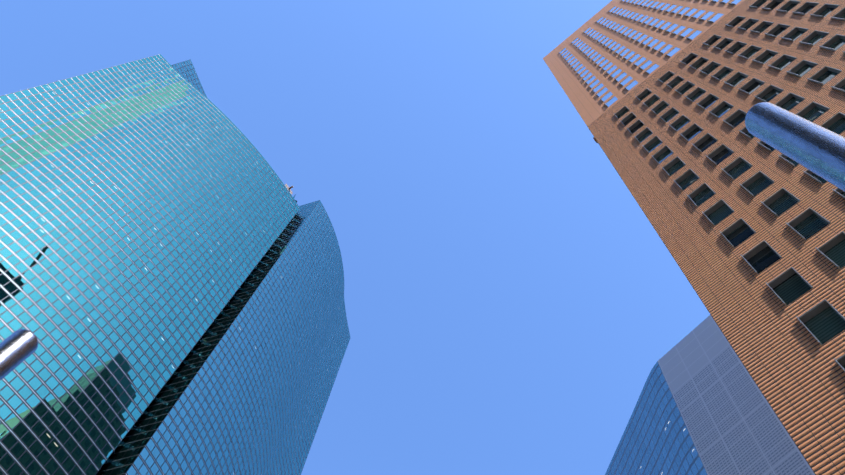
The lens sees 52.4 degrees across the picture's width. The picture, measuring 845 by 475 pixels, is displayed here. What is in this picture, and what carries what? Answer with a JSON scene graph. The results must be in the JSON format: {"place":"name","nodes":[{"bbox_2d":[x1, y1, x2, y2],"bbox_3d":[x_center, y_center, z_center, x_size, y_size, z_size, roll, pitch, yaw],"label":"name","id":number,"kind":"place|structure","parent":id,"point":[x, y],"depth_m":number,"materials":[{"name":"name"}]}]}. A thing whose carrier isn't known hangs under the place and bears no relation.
{"place":"outdoors","nodes":[
{"label":"outdoors","id":0,"kind":"place"},
{"bbox_2d":[0,329,37,380],"bbox_3d":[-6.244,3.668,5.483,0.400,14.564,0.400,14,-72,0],"label":"steel column","id":1,"kind":"structure","parent":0,"point":[18,347],"depth_m":11.93,"materials":[{"name":"silver metal"}]},
{"bbox_2d":[0,54,349,474],"bbox_3d":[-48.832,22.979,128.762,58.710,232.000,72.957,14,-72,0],"label":"glass tower","id":2,"kind":"structure","parent":0,"point":[171,283],"depth_m":138.89,"materials":[{"name":"teal glass"}]},
{"bbox_2d":[0,0,709,474],"label":"sky","id":3,"kind":"structure","parent":0,"point":[511,304],"materials":[{"name":"blue"}]},
{"bbox_2d":[543,0,844,474],"bbox_3d":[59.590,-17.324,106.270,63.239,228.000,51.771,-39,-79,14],"label":"terracotta tower","id":4,"kind":"structure","parent":0,"point":[664,96],"depth_m":57.18,"materials":[{"name":"brown brick"}]},
{"bbox_2d":[605,315,814,474],"bbox_3d":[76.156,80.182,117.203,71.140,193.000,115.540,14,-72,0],"label":"grey tower","id":5,"kind":"structure","parent":0,"point":[702,406],"depth_m":176.02,"materials":[{"name":"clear glass"}]},
{"bbox_2d":[745,102,844,191],"bbox_3d":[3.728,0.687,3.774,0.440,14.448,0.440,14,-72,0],"label":"steel column","id":6,"kind":"structure","parent":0,"point":[816,149],"depth_m":8.93,"materials":[{"name":"silver metal"}]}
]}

